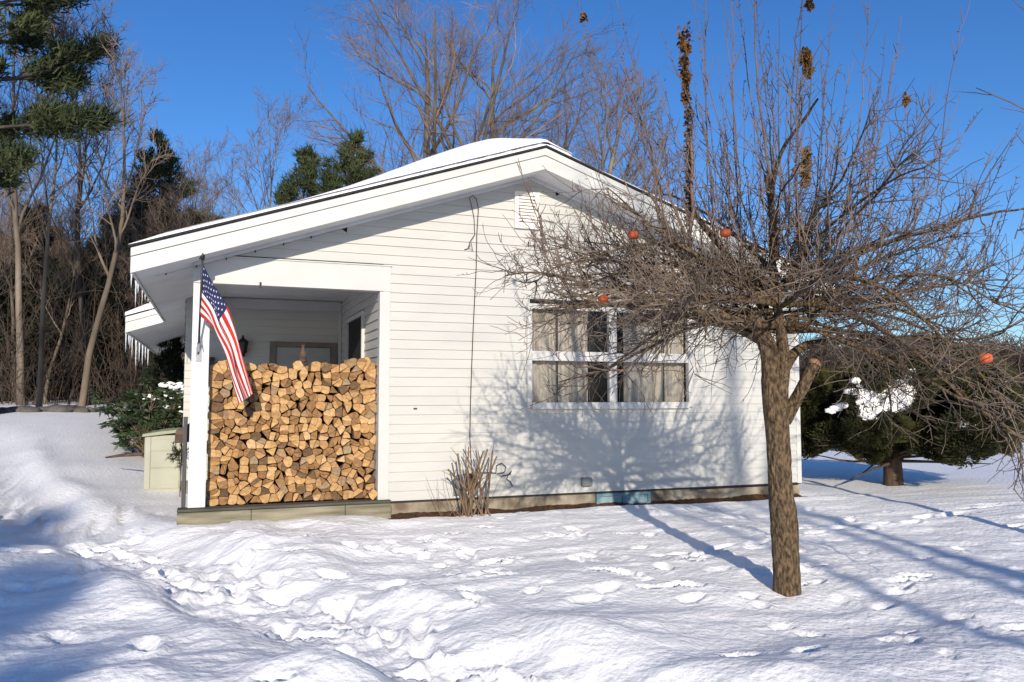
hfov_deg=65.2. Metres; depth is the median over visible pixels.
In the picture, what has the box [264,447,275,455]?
firewood log
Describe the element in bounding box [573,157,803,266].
roof snow
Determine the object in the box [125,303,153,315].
roof snow
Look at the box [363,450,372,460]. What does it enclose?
firewood log
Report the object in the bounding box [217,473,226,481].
firewood log
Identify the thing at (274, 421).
firewood log
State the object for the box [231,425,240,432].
firewood log
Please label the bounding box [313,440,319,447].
firewood log
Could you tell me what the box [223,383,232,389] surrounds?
firewood log
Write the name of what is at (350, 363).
firewood log
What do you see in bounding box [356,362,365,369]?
firewood log
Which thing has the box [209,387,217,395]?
firewood log
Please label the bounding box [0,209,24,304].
hardwood tree
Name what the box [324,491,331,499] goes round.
firewood log
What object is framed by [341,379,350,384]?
firewood log
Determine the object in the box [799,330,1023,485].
cedar shrub
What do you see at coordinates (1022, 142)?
neighbour tree
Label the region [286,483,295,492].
firewood log
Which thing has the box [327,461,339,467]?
firewood log
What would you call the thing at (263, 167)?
hardwood tree
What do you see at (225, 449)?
firewood log
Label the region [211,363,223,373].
firewood log
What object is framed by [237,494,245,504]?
firewood log
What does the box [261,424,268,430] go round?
firewood log
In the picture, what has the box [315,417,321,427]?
firewood log
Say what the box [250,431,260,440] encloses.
firewood log
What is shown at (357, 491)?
firewood log
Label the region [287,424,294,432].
firewood log
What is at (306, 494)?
firewood log
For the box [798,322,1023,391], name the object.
brush
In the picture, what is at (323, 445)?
firewood log
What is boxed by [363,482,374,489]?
firewood log
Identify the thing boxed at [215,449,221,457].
firewood log
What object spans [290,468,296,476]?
firewood log
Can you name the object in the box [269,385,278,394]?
firewood log
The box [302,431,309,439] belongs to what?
firewood log
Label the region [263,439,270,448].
firewood log
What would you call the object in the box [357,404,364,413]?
firewood log
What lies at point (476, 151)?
roof snow
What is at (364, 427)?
firewood log
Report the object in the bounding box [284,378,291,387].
firewood log
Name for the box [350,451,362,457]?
firewood log
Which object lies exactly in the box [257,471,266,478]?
firewood log
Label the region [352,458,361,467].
firewood log
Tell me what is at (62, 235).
hardwood tree
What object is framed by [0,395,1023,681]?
snow ground
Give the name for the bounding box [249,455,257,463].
firewood log
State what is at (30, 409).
field stone
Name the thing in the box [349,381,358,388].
firewood log
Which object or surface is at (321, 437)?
firewood log
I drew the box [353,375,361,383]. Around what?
firewood log
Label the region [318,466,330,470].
firewood log
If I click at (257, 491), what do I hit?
firewood log
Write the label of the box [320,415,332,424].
firewood log
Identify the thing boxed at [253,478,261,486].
firewood log
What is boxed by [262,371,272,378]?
firewood log
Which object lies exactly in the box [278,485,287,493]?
firewood log
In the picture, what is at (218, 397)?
firewood log
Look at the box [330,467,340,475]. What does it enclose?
firewood log
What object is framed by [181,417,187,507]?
side board
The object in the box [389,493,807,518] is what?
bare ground
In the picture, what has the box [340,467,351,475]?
firewood log
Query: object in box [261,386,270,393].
firewood log
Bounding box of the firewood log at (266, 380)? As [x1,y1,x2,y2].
[261,378,270,382]
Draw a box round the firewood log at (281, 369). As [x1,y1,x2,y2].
[275,366,286,373]
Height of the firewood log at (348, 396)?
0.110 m
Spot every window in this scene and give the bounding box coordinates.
[346,311,364,359]
[526,303,692,408]
[595,491,650,503]
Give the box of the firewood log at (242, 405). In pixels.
[237,400,248,409]
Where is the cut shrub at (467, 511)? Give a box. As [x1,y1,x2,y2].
[426,444,500,516]
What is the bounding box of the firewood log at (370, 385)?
[367,381,375,387]
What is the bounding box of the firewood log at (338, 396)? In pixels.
[332,393,342,400]
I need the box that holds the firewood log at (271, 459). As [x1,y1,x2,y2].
[266,455,275,463]
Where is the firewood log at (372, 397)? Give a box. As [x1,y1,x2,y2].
[360,394,374,403]
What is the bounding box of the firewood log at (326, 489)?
[320,486,329,491]
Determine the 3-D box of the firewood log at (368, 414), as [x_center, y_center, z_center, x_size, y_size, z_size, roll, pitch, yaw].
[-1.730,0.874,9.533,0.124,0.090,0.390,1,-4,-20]
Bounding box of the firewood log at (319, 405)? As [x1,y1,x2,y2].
[315,401,324,410]
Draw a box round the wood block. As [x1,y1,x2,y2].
[174,423,189,442]
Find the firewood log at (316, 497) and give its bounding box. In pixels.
[312,494,320,500]
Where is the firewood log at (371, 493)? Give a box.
[366,488,376,499]
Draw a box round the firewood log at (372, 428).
[368,424,374,433]
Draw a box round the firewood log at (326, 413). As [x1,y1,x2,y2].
[320,410,330,416]
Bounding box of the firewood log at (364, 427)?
[359,423,369,432]
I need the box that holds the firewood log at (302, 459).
[297,455,306,464]
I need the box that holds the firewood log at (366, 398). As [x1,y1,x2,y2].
[362,394,371,403]
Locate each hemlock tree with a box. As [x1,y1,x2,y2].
[0,200,80,401]
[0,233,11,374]
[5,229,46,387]
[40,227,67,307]
[45,244,97,395]
[59,212,132,397]
[71,204,172,402]
[119,328,172,392]
[129,337,184,417]
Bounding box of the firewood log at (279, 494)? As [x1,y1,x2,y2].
[276,490,283,500]
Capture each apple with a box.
[598,289,608,302]
[627,225,638,239]
[720,223,730,237]
[977,346,992,363]
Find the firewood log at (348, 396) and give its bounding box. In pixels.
[344,392,351,400]
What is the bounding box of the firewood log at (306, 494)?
[301,491,311,497]
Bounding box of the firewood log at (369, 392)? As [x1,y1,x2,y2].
[359,389,374,394]
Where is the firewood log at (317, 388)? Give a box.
[311,385,321,391]
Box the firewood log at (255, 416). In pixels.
[249,411,260,421]
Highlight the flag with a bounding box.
[196,253,252,403]
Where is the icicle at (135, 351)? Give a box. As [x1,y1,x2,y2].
[135,340,136,366]
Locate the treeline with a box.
[807,340,1023,362]
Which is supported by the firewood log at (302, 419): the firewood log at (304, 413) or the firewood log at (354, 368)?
the firewood log at (304, 413)
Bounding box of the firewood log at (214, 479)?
[207,475,216,481]
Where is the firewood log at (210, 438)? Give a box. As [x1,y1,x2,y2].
[208,434,213,443]
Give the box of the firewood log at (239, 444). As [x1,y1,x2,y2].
[236,439,241,449]
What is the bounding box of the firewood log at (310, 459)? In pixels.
[306,454,314,463]
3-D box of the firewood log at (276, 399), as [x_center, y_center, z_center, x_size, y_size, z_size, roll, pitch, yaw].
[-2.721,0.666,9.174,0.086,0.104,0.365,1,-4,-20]
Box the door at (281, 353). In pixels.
[269,341,336,368]
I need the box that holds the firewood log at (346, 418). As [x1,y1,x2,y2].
[339,415,351,420]
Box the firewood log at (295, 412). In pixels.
[290,408,300,416]
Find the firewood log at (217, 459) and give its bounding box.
[208,457,219,461]
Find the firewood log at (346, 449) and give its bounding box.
[341,445,350,453]
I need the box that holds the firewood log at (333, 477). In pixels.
[329,473,338,482]
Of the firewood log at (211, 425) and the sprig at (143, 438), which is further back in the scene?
the sprig at (143, 438)
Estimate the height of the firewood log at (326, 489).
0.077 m
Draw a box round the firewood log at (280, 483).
[274,478,284,487]
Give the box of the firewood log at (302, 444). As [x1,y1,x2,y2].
[298,440,305,449]
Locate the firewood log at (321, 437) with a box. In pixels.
[317,434,328,440]
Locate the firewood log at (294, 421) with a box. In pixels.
[289,418,298,424]
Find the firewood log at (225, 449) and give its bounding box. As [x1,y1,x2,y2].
[220,446,228,454]
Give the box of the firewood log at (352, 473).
[347,468,356,477]
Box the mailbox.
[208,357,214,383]
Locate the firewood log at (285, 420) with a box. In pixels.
[280,416,288,424]
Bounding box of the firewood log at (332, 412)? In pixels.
[327,408,334,416]
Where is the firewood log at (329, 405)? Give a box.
[326,403,332,409]
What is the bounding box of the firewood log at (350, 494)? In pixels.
[347,489,353,497]
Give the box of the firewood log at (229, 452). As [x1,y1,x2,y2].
[225,448,232,456]
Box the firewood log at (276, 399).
[272,395,279,403]
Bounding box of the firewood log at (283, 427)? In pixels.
[279,425,287,431]
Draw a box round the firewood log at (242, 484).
[238,480,248,489]
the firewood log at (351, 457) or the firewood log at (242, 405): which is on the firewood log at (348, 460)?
the firewood log at (351, 457)
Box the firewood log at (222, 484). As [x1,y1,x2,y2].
[217,477,227,488]
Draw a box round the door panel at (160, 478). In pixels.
[144,437,179,488]
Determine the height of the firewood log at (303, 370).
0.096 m
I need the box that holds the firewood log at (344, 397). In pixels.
[342,394,348,401]
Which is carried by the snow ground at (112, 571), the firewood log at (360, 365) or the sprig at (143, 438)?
the sprig at (143, 438)
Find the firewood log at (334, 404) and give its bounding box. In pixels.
[328,401,337,408]
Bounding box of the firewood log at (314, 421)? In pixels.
[309,417,317,425]
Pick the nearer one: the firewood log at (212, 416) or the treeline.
the firewood log at (212, 416)
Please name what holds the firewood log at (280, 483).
on the firewood log at (283, 489)
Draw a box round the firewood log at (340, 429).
[334,425,344,434]
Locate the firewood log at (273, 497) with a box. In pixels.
[268,493,278,501]
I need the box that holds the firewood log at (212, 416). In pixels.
[208,411,221,419]
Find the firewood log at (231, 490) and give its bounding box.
[227,484,237,493]
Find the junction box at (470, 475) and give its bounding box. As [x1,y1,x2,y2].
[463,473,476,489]
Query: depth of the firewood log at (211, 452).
8.75 m
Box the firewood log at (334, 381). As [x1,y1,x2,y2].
[331,378,340,384]
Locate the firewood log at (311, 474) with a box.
[307,469,315,478]
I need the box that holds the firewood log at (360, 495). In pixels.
[353,491,362,497]
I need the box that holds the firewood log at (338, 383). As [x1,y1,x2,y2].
[332,379,342,386]
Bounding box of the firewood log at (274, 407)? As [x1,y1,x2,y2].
[270,403,279,411]
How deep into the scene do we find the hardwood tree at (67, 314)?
25.14 m
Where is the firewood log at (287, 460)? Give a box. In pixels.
[282,455,292,467]
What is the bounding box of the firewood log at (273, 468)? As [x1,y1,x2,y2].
[266,465,276,470]
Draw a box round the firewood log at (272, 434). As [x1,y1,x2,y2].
[268,431,275,440]
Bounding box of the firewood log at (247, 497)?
[244,493,252,502]
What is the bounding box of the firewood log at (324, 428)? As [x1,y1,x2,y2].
[317,424,328,432]
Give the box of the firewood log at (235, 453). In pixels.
[232,448,239,457]
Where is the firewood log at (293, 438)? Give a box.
[288,435,298,440]
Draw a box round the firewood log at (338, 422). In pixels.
[332,417,342,427]
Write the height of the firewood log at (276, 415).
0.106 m
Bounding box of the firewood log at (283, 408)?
[279,404,287,412]
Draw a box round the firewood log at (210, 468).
[207,465,217,472]
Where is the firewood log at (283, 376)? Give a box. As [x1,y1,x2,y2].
[278,371,288,379]
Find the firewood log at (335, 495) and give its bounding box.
[330,491,341,499]
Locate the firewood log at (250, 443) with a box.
[246,438,255,448]
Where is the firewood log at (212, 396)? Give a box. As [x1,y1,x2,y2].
[209,391,218,400]
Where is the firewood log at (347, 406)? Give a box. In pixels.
[342,401,351,412]
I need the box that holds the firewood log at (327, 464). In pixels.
[319,461,330,467]
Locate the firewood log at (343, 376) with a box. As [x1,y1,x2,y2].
[340,373,349,379]
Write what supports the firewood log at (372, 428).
on the firewood log at (372, 440)
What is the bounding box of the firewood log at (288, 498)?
[282,494,292,500]
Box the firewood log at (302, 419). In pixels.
[299,416,306,423]
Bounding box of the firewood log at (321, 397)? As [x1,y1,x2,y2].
[317,394,325,401]
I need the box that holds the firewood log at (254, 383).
[251,380,260,386]
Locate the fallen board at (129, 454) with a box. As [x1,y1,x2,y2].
[105,452,143,457]
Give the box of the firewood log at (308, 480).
[305,474,315,483]
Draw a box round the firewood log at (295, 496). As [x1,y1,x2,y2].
[292,492,298,500]
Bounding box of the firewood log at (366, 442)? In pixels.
[363,438,369,445]
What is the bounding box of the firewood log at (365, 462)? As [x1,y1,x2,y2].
[361,458,369,466]
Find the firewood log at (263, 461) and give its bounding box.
[258,456,267,464]
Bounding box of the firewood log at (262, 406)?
[260,402,266,410]
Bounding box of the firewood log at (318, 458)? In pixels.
[315,454,322,464]
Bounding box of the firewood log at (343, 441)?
[340,438,349,445]
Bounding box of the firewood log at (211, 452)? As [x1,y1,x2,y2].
[208,449,215,456]
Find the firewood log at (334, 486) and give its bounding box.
[330,483,337,491]
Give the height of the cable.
3.548 m
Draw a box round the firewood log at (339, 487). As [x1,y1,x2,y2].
[334,483,341,490]
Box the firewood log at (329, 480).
[324,475,334,484]
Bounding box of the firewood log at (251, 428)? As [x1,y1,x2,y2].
[247,425,254,431]
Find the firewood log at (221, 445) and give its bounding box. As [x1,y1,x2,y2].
[215,439,224,449]
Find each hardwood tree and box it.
[0,0,176,406]
[0,2,142,405]
[0,6,135,406]
[0,138,89,401]
[0,146,71,395]
[0,186,39,294]
[0,189,24,253]
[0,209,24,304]
[2,188,107,403]
[7,149,86,236]
[9,0,154,404]
[28,223,80,300]
[29,167,100,389]
[35,239,68,294]
[50,203,89,295]
[50,203,92,374]
[80,175,177,393]
[81,167,181,235]
[86,175,147,248]
[86,244,122,351]
[93,164,179,388]
[110,197,160,395]
[117,127,253,239]
[125,169,230,359]
[148,188,192,235]
[169,165,228,221]
[180,156,240,217]
[185,79,325,219]
[273,0,625,176]
[281,158,320,199]
[304,0,636,192]
[408,38,704,210]
[558,51,702,206]
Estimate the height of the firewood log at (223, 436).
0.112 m
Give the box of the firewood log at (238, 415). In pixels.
[234,411,244,418]
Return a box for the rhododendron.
[87,374,183,457]
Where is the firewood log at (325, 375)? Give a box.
[321,371,330,378]
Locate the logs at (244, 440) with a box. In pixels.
[206,360,362,494]
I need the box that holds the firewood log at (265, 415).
[260,410,269,419]
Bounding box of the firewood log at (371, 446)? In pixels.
[368,442,374,450]
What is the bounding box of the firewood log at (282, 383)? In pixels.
[279,378,287,387]
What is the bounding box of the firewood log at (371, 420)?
[367,415,374,423]
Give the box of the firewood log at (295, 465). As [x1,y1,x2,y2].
[290,461,299,469]
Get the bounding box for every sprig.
[130,423,157,449]
[166,442,188,496]
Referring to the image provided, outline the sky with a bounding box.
[0,0,1023,353]
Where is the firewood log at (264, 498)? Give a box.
[259,493,270,502]
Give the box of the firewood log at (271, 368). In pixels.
[268,364,276,370]
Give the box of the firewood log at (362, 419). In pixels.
[357,415,367,423]
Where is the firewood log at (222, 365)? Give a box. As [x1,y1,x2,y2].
[218,361,226,372]
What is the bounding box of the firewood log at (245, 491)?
[240,486,250,495]
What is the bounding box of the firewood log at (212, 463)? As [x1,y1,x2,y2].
[208,459,219,465]
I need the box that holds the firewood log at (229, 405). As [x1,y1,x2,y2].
[223,401,235,408]
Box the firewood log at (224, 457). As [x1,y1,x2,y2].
[220,454,230,461]
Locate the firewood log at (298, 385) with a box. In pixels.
[293,381,301,388]
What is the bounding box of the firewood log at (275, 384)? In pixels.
[270,380,279,387]
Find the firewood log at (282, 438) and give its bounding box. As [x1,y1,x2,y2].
[277,434,287,441]
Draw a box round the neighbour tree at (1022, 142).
[952,0,1023,340]
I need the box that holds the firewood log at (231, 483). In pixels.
[227,477,234,486]
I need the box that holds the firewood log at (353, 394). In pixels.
[347,391,358,397]
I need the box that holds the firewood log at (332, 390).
[329,385,337,392]
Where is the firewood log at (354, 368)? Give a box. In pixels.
[350,365,360,371]
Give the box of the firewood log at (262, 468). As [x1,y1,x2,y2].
[257,463,266,471]
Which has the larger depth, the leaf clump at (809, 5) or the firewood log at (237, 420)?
the firewood log at (237, 420)
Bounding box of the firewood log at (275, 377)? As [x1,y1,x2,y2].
[271,372,279,381]
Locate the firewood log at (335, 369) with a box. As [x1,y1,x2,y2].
[330,366,338,372]
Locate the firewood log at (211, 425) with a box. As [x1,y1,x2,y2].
[208,421,217,429]
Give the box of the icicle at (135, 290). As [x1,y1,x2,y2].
[135,280,136,304]
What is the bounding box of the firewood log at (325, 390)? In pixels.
[318,385,329,393]
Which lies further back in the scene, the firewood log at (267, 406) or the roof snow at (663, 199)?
the roof snow at (663, 199)
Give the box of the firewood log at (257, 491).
[251,487,260,495]
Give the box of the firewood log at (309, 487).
[304,483,312,491]
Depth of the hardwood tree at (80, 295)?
25.55 m
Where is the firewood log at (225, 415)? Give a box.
[222,409,227,419]
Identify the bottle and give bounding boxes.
[299,345,306,362]
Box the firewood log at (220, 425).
[214,421,223,428]
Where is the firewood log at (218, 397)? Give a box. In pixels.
[212,393,222,401]
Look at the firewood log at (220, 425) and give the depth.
8.79 m
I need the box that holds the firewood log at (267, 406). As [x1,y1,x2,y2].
[265,403,270,410]
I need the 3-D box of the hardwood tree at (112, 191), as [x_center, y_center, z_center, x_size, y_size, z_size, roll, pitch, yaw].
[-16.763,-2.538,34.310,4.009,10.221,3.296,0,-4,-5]
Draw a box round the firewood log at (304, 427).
[301,423,307,431]
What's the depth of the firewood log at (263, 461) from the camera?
8.92 m
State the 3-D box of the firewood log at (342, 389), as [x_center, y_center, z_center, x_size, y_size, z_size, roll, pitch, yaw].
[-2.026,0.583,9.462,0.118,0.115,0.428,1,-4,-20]
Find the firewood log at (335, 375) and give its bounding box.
[330,372,339,379]
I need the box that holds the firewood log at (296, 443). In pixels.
[291,441,298,446]
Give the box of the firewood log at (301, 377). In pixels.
[297,374,306,381]
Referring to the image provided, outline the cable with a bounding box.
[464,195,512,485]
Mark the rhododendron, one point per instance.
(148, 411)
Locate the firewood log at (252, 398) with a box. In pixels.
[249,394,255,402]
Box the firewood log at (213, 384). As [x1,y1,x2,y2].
[209,380,219,388]
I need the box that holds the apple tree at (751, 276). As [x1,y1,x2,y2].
[463,0,1023,596]
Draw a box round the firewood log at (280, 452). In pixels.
[275,447,285,457]
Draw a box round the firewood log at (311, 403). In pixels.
[305,401,315,406]
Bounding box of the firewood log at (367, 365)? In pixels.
[360,360,370,372]
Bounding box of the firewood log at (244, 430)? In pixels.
[240,427,247,433]
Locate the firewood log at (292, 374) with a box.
[287,368,296,379]
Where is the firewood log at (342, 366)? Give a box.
[338,363,347,371]
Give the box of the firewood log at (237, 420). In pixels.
[234,417,244,424]
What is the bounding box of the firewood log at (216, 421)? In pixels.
[209,419,223,423]
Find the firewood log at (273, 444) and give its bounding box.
[268,439,276,448]
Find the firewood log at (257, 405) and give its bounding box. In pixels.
[254,402,260,410]
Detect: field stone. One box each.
[0,407,11,412]
[7,406,18,411]
[20,406,40,411]
[39,406,48,411]
[44,405,73,411]
[67,405,76,409]
[73,406,88,412]
[86,407,97,411]
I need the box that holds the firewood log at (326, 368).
[318,364,331,372]
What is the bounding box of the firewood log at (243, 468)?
[238,463,248,472]
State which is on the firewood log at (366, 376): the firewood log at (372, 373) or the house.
the firewood log at (372, 373)
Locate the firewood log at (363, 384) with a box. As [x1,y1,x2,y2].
[359,380,368,388]
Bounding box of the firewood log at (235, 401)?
[232,397,237,407]
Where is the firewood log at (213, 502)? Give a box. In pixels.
[207,498,218,505]
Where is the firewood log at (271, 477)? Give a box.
[267,474,274,479]
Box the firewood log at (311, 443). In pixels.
[306,439,315,448]
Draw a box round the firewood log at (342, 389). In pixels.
[334,385,347,394]
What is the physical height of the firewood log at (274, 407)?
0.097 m
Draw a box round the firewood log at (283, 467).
[281,462,287,470]
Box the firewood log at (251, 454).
[246,449,255,458]
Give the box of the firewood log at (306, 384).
[302,380,311,388]
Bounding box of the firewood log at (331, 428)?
[327,424,335,433]
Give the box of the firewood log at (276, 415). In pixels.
[270,410,280,418]
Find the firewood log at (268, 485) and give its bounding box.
[262,480,273,488]
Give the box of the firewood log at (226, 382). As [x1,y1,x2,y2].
[223,379,231,385]
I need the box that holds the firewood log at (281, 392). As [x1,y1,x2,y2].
[276,388,286,396]
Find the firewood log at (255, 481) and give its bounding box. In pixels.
[250,476,260,485]
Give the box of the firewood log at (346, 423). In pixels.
[341,420,350,425]
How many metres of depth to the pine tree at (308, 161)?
26.59 m
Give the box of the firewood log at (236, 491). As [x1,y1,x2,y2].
[232,484,239,494]
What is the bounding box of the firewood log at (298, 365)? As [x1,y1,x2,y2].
[291,361,302,370]
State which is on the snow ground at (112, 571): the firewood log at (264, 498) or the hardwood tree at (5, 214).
the hardwood tree at (5, 214)
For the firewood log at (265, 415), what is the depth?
8.96 m
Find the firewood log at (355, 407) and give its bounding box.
[351,403,358,412]
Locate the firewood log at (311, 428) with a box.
[307,423,317,432]
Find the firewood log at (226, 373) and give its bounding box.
[223,370,229,377]
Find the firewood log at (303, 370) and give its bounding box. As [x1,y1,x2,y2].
[297,366,307,374]
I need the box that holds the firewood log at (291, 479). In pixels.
[288,476,294,484]
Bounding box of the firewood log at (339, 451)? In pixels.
[335,447,342,454]
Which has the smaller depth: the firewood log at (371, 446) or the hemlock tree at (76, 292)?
the firewood log at (371, 446)
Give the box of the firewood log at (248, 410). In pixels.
[243,406,253,415]
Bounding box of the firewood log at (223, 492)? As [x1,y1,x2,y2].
[219,488,228,496]
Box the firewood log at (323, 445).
[316,439,327,449]
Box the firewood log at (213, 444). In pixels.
[208,439,219,448]
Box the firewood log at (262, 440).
[257,437,265,443]
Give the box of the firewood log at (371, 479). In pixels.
[366,474,374,482]
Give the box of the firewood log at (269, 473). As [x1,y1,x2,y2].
[266,469,274,477]
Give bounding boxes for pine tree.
[0,0,134,197]
[68,126,211,321]
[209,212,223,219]
[270,141,322,205]
[297,123,383,194]
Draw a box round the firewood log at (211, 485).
[207,481,216,491]
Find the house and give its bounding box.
[125,145,834,524]
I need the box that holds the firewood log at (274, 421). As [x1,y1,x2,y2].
[270,418,277,427]
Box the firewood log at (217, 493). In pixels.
[211,487,219,495]
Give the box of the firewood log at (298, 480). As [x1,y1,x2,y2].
[295,475,304,484]
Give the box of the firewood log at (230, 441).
[226,438,237,446]
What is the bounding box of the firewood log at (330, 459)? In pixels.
[325,456,335,462]
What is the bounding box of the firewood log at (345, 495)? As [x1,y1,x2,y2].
[339,489,347,499]
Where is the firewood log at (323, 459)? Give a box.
[321,453,326,463]
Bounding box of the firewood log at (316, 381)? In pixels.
[312,378,321,384]
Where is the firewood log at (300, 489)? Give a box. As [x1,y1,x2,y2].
[295,486,305,493]
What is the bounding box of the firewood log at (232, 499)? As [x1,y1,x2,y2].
[227,492,236,504]
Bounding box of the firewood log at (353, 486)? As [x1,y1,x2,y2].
[347,481,357,490]
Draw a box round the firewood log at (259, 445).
[255,441,263,447]
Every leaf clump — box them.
[579,12,588,23]
[676,20,692,107]
[797,46,815,79]
[798,146,812,187]
[803,0,814,12]
[901,92,912,108]
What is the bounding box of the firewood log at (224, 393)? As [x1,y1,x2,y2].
[219,388,229,397]
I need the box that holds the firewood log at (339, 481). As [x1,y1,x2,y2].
[336,475,341,485]
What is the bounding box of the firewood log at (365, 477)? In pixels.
[358,474,370,482]
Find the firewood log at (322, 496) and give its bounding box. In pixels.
[318,489,324,500]
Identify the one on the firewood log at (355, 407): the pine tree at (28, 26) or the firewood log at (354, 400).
the firewood log at (354, 400)
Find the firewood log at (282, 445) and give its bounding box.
[277,442,287,448]
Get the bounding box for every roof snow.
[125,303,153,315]
[130,138,572,243]
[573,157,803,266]
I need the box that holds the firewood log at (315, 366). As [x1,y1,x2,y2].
[308,361,320,371]
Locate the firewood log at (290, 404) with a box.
[286,400,295,408]
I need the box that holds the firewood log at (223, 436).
[220,431,227,441]
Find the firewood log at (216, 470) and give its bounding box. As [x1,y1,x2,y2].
[213,465,219,474]
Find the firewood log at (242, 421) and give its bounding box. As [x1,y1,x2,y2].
[238,417,246,425]
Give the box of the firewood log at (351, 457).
[342,454,354,460]
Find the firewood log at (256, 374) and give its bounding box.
[249,369,261,378]
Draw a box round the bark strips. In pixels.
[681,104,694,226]
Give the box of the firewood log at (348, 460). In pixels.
[345,456,352,464]
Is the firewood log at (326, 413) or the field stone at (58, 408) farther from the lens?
the field stone at (58, 408)
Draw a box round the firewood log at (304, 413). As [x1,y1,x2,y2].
[300,410,308,416]
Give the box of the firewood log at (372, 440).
[364,434,375,444]
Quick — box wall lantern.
[238,335,248,356]
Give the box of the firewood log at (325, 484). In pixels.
[319,481,329,488]
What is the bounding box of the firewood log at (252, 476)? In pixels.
[247,471,256,482]
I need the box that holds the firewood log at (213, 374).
[209,369,217,379]
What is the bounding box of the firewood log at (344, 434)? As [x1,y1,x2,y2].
[340,431,349,437]
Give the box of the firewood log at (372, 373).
[361,369,375,378]
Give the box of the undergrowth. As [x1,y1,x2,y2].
[0,158,265,410]
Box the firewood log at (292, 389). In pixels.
[289,386,295,393]
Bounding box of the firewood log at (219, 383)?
[215,381,222,388]
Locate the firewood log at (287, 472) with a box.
[283,467,291,475]
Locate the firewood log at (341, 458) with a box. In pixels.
[336,454,344,461]
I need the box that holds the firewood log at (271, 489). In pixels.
[269,483,275,493]
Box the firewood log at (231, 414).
[227,410,234,418]
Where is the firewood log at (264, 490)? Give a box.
[259,485,269,495]
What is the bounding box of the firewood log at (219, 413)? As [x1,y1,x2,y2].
[211,410,223,416]
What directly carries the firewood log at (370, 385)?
on the firewood log at (363, 384)
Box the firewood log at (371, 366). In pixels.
[363,362,374,372]
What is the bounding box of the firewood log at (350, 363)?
[345,358,356,367]
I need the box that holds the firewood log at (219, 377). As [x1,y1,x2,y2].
[214,372,223,380]
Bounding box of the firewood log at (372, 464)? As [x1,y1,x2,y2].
[368,459,374,468]
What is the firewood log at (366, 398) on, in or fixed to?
on the firewood log at (371, 405)
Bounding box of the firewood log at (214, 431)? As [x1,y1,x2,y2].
[208,428,219,433]
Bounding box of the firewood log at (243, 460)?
[239,455,248,464]
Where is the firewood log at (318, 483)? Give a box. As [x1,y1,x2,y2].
[315,478,321,487]
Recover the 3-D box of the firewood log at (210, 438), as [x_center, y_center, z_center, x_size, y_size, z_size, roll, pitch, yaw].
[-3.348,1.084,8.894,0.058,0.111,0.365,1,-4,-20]
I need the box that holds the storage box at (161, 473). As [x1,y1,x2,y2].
[142,428,181,491]
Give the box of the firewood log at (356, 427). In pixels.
[351,424,359,430]
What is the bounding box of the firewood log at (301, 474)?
[296,470,306,477]
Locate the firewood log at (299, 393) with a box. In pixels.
[295,388,304,397]
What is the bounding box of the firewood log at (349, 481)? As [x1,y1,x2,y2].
[345,476,354,484]
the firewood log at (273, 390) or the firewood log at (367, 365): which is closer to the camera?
the firewood log at (273, 390)
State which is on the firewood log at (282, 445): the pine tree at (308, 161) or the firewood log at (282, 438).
the firewood log at (282, 438)
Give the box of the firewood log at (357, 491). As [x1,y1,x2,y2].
[349,487,362,496]
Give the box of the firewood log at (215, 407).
[208,402,223,411]
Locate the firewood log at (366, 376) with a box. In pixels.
[362,373,374,383]
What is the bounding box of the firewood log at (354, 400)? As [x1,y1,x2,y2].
[350,396,357,402]
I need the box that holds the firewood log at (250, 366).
[245,363,256,370]
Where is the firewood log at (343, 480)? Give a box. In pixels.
[340,474,345,485]
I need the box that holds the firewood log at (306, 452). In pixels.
[300,447,312,456]
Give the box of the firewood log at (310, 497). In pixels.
[301,494,312,500]
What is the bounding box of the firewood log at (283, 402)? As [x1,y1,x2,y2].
[280,398,287,404]
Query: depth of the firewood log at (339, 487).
9.20 m
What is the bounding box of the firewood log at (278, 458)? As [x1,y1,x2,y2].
[273,453,282,462]
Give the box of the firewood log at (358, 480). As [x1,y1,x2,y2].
[354,476,363,484]
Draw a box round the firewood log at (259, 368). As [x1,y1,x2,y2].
[256,364,265,371]
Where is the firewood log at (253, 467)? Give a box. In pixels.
[249,464,257,471]
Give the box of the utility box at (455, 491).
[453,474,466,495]
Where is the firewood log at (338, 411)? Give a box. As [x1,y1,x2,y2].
[335,406,342,416]
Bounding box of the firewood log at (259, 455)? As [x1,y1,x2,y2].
[255,451,264,458]
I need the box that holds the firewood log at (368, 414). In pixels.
[364,411,374,418]
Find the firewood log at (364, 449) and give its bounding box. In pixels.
[358,446,369,452]
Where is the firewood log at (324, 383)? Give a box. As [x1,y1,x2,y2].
[321,380,330,386]
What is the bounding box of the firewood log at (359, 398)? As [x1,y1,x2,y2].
[358,393,361,403]
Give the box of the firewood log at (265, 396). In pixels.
[261,393,269,401]
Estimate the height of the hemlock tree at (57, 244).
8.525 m
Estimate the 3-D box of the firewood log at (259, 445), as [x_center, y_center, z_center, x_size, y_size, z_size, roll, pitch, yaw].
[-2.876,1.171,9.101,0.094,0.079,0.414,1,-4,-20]
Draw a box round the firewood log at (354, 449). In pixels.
[350,445,358,453]
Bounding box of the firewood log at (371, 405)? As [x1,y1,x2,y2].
[366,400,375,413]
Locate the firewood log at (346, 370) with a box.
[339,367,349,372]

